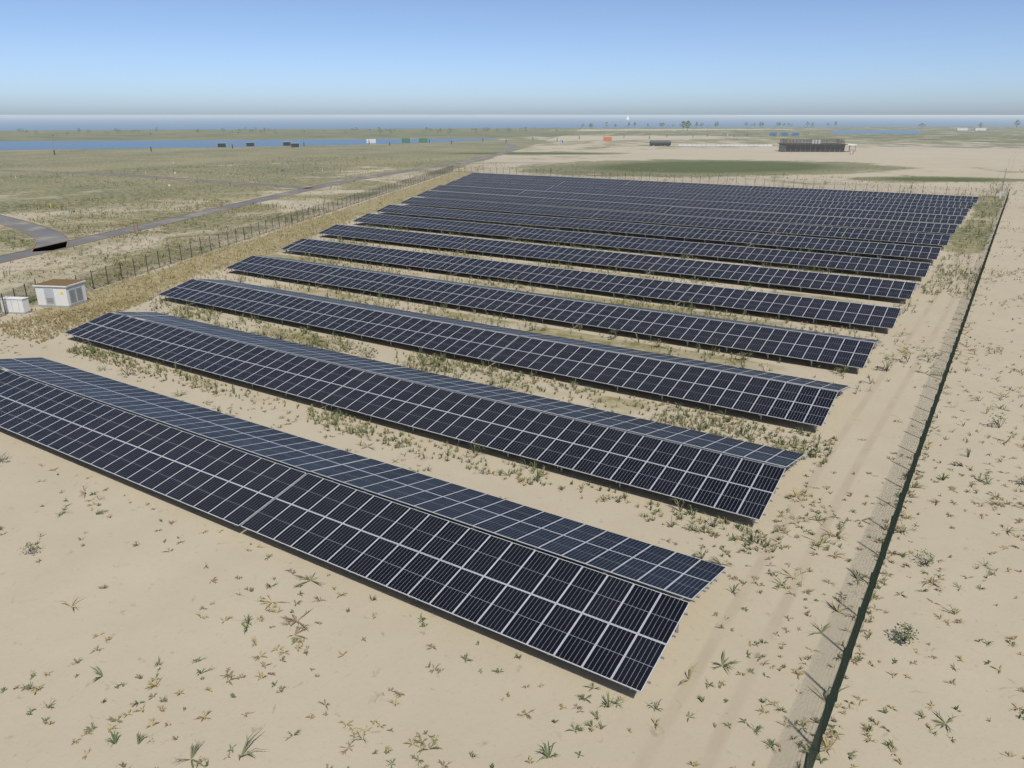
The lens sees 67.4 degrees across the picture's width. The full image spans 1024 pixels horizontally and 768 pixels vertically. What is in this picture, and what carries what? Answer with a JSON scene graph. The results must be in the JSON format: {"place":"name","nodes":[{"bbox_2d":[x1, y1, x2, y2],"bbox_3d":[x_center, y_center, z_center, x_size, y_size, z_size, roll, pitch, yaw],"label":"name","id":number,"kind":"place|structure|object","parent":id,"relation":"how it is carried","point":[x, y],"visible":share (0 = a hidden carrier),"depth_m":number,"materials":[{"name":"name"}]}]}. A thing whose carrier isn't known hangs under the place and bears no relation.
{"place":"outdoors","nodes":[
{"label":"outdoors","id":0,"kind":"place"},
{"bbox_2d":[0,142,517,262],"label":"path","id":1,"kind":"structure","parent":0,"point":[72,242],"depth_m":141.09,"materials":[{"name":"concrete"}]},
{"bbox_2d":[0,115,736,116],"bbox_3d":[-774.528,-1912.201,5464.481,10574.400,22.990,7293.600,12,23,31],"label":"shore land","id":2,"kind":"structure","parent":0,"point":[294,115],"depth_m":6551.31,"materials":[{"name":"grey"}]},
{"bbox_2d":[0,115,1023,767],"bbox_3d":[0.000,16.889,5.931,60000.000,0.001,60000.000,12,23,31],"label":"terrain","id":3,"kind":"structure","parent":0,"point":[142,609],"depth_m":35.09,"materials":[{"name":"beige sand"}]},
{"bbox_2d":[0,296,30,313],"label":"switch cabinet","id":4,"kind":"object","parent":3,"relation":"on","point":[17,305],"visible":0.96,"depth_m":72.86,"materials":[{"name":"grey metal"}]},
{"bbox_2d":[0,279,36,315],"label":"fence","id":5,"kind":"object","parent":3,"relation":"on","point":[13,290],"visible":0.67,"depth_m":74.75,"materials":[{"name":"black metal"}]},
{"bbox_2d":[0,215,68,251],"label":"path branch","id":6,"kind":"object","parent":3,"relation":"on","point":[40,235],"visible":1,"depth_m":123.18,"materials":[{"name":"asphalt"}]},
{"bbox_2d":[32,279,87,307],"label":"transformer station","id":7,"kind":"object","parent":3,"relation":"on","point":[64,293],"visible":1,"depth_m":75.35,"materials":[{"name":"grey"}]},
{"bbox_2d":[0,170,313,188],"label":"path","id":8,"kind":"structure","parent":3,"relation":"on","point":[256,184],"depth_m":226.08,"materials":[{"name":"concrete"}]},
{"bbox_2d":[15,162,322,233],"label":"field signs","id":9,"kind":"object","parent":3,"relation":"on","point":[136,221],"visible":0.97,"depth_m":140.91,"materials":[{"name":"grey"}]},
{"bbox_2d":[217,142,299,146],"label":"shipping containers","id":10,"kind":"object","parent":3,"relation":"on","point":[253,144],"visible":0.99,"depth_m":440.20,"materials":[{"name":"blue metal"}]},
{"bbox_2d":[75,166,452,290],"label":"fence","id":11,"kind":"object","parent":3,"relation":"on","point":[310,212],"visible":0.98,"depth_m":115.22,"materials":[{"name":"black metal"}]},
{"bbox_2d":[0,357,725,692],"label":"solar panel row","id":12,"kind":"object","parent":3,"relation":"on","point":[512,590],"visible":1,"depth_m":33.53,"materials":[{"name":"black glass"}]},
{"bbox_2d":[50,125,776,154],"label":"tram masts","id":13,"kind":"object","parent":3,"relation":"on","point":[389,137],"visible":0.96,"depth_m":487.02,"materials":[{"name":"silver metal"}]},
{"bbox_2d":[65,312,804,524],"bbox_3d":[-10.840,-0.663,52.668,57.855,0.978,8.486,12,23,31],"label":"solar panel row","id":14,"kind":"object","parent":3,"relation":"on","point":[630,459],"visible":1,"depth_m":45.66,"materials":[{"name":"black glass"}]},
{"bbox_2d":[158,279,849,431],"bbox_3d":[-6.592,-4.882,64.713,64.356,0.957,8.503,12,23,31],"label":"solar panel row","id":15,"kind":"object","parent":3,"relation":"on","point":[726,389],"visible":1,"depth_m":57.35,"materials":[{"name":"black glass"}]},
{"bbox_2d":[0,295,1023,767],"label":"weeds","id":16,"kind":"object","parent":3,"relation":"on","point":[718,421],"visible":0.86,"depth_m":36.35,"materials":[{"name":"green plant"}]},
{"bbox_2d":[0,194,1023,468],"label":"weeds","id":17,"kind":"object","parent":3,"relation":"on","point":[320,224],"visible":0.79,"depth_m":91.91,"materials":[{"name":"green plant"}]},
{"bbox_2d":[0,155,1023,271],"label":"weeds","id":18,"kind":"object","parent":3,"relation":"on","point":[985,221],"visible":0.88,"depth_m":212.34,"materials":[{"name":"green plant"}]},
{"bbox_2d":[0,169,1023,642],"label":"shrubs","id":19,"kind":"object","parent":3,"relation":"on","point":[906,629],"visible":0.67,"depth_m":56.58,"materials":[{"name":"green plant"}]},
{"bbox_2d":[17,120,1019,134],"bbox_3d":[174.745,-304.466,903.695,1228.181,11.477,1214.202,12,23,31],"label":"trees","id":20,"kind":"object","parent":3,"relation":"on","point":[716,124],"visible":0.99,"depth_m":895.59,"materials":[{"name":"green plant"}]},
{"bbox_2d":[226,255,881,373],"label":"solar panel row","id":21,"kind":"object","parent":3,"relation":"on","point":[729,334],"visible":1,"depth_m":68.91,"materials":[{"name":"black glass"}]},
{"bbox_2d":[281,238,906,333],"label":"solar panel row","id":22,"kind":"object","parent":3,"relation":"on","point":[798,306],"visible":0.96,"depth_m":80.25,"materials":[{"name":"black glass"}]},
{"bbox_2d":[603,137,611,140],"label":"orange container","id":23,"kind":"object","parent":3,"relation":"on","point":[607,138],"visible":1,"depth_m":546.57,"materials":[{"name":"orange metal"}]},
{"bbox_2d":[318,224,920,303],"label":"solar panel row","id":24,"kind":"object","parent":3,"relation":"on","point":[838,283],"visible":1,"depth_m":92.11,"materials":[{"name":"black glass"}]},
{"bbox_2d":[353,220,933,279],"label":"support posts","id":25,"kind":"object","parent":3,"relation":"on","point":[662,252],"visible":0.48,"depth_m":102.91,"materials":[{"name":"metal"}]},
{"bbox_2d":[353,213,930,276],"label":"solar panel row","id":26,"kind":"object","parent":25,"relation":"on","point":[886,266],"visible":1,"depth_m":103.67,"materials":[{"name":"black glass"}]},
{"bbox_2d":[650,140,670,145],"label":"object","id":27,"kind":"object","parent":3,"relation":"on","point":[660,143],"visible":0.96,"depth_m":455.43,"materials":[{"name":"black plastic"}]},
{"bbox_2d":[387,205,943,263],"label":"support posts","id":28,"kind":"object","parent":3,"relation":"on","point":[684,238],"visible":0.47,"depth_m":114.45,"materials":[{"name":"metal"}]},
{"bbox_2d":[375,204,940,259],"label":"solar panel row","id":29,"kind":"object","parent":28,"relation":"on","point":[909,251],"visible":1,"depth_m":115.48,"materials":[{"name":"black glass"}]},
{"bbox_2d":[415,205,952,248],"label":"support posts","id":30,"kind":"object","parent":3,"relation":"on","point":[685,225],"visible":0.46,"depth_m":131.85,"materials":[{"name":"metal"}]},
{"bbox_2d":[400,197,950,245],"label":"solar panel row","id":31,"kind":"object","parent":30,"relation":"on","point":[895,236],"visible":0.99,"depth_m":127.11,"materials":[{"name":"black glass"}]},
{"bbox_2d":[417,196,958,235],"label":"support posts","id":32,"kind":"object","parent":3,"relation":"on","point":[727,218],"visible":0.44,"depth_m":141.51,"materials":[{"name":"metal"}]},
{"bbox_2d":[417,190,956,233],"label":"solar panel row","id":33,"kind":"object","parent":32,"relation":"on","point":[838,221],"visible":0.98,"depth_m":138.82,"materials":[{"name":"black glass"}]},
{"bbox_2d":[678,144,771,145],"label":"site hoarding","id":34,"kind":"object","parent":3,"relation":"on","point":[724,144],"visible":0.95,"depth_m":455.73,"materials":[{"name":"grey paint"}]},
{"bbox_2d":[453,166,1008,197],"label":"fence","id":35,"kind":"object","parent":3,"relation":"on","point":[633,174],"visible":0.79,"depth_m":204.83,"materials":[{"name":"black metal"}]},
{"bbox_2d":[780,132,787,135],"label":"blue container","id":36,"kind":"object","parent":3,"relation":"on","point":[784,134],"visible":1,"depth_m":679.05,"materials":[{"name":"blue metal"}]},
{"bbox_2d":[803,281,976,767],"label":"fence","id":37,"kind":"object","parent":3,"relation":"on","point":[831,700],"visible":0.99,"depth_m":28.93,"materials":[{"name":"green"}]},
{"bbox_2d":[974,190,1009,295],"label":"fence","id":38,"kind":"object","parent":3,"relation":"on","point":[986,256],"visible":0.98,"depth_m":103.22,"materials":[{"name":"green"}]},
{"bbox_2d":[999,167,1008,198],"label":"camera mast","id":39,"kind":"object","parent":3,"relation":"on","point":[1001,192],"visible":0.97,"depth_m":172.46,"materials":[{"name":"silver metal"}]},
{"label":"row of solar panel racks","id":40,"kind":"object","parent":3,"relation":"on","visible":0},
{"bbox_2d":[431,185,964,224],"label":"solar panel row","id":41,"kind":"object","parent":40,"relation":"on","point":[916,217],"visible":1,"depth_m":150.33,"materials":[{"name":"black glass"}]},
{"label":"row of solar panel racks","id":42,"kind":"object","parent":3,"relation":"on","visible":0},
{"bbox_2d":[446,180,968,215],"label":"solar panel row","id":43,"kind":"object","parent":42,"relation":"on","point":[827,204],"visible":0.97,"depth_m":162.07,"materials":[{"name":"black glass"}]},
{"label":"row of solar panel racks","id":44,"kind":"object","parent":3,"relation":"on","visible":0},
{"bbox_2d":[457,176,973,208],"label":"solar panel row","id":45,"kind":"object","parent":44,"relation":"on","point":[882,200],"visible":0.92,"depth_m":173.64,"materials":[{"name":"black glass"}]},
{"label":"row of solar panel racks","id":46,"kind":"object","parent":3,"relation":"on","visible":0},
{"bbox_2d":[467,173,978,202],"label":"solar panel row","id":47,"kind":"object","parent":46,"relation":"on","point":[974,199],"visible":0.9,"depth_m":185.48,"materials":[{"name":"black glass"}]},
{"bbox_2d":[0,115,1023,149],"bbox_3d":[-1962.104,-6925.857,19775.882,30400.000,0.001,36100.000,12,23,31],"label":"water surface","id":48,"kind":"object","parent":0,"point":[257,122],"visible":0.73,"depth_m":1580.74,"materials":[{"name":"blue liquid"}]},
{"bbox_2d":[366,139,375,142],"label":"shipping container","id":49,"kind":"object","parent":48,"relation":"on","point":[370,140],"visible":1,"depth_m":500.19,"materials":[{"name":"white metal"}]},
{"bbox_2d":[401,138,410,142],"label":"green container","id":50,"kind":"object","parent":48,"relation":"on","point":[403,140],"visible":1,"depth_m":513.28,"materials":[{"name":"green metal"}]},
{"bbox_2d":[418,138,427,141],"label":"green container","id":51,"kind":"object","parent":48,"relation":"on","point":[422,139],"visible":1,"depth_m":514.25,"materials":[{"name":"green metal"}]},
{"bbox_2d":[0,0,1023,114],"label":"sky","id":52,"kind":"structure","parent":0,"point":[58,57],"materials":[{"name":"blue"}]},
{"bbox_2d":[777,139,856,151],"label":"pavilion building","id":53,"kind":"structure","parent":0,"point":[816,146],"depth_m":385.64,"materials":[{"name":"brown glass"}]}
]}

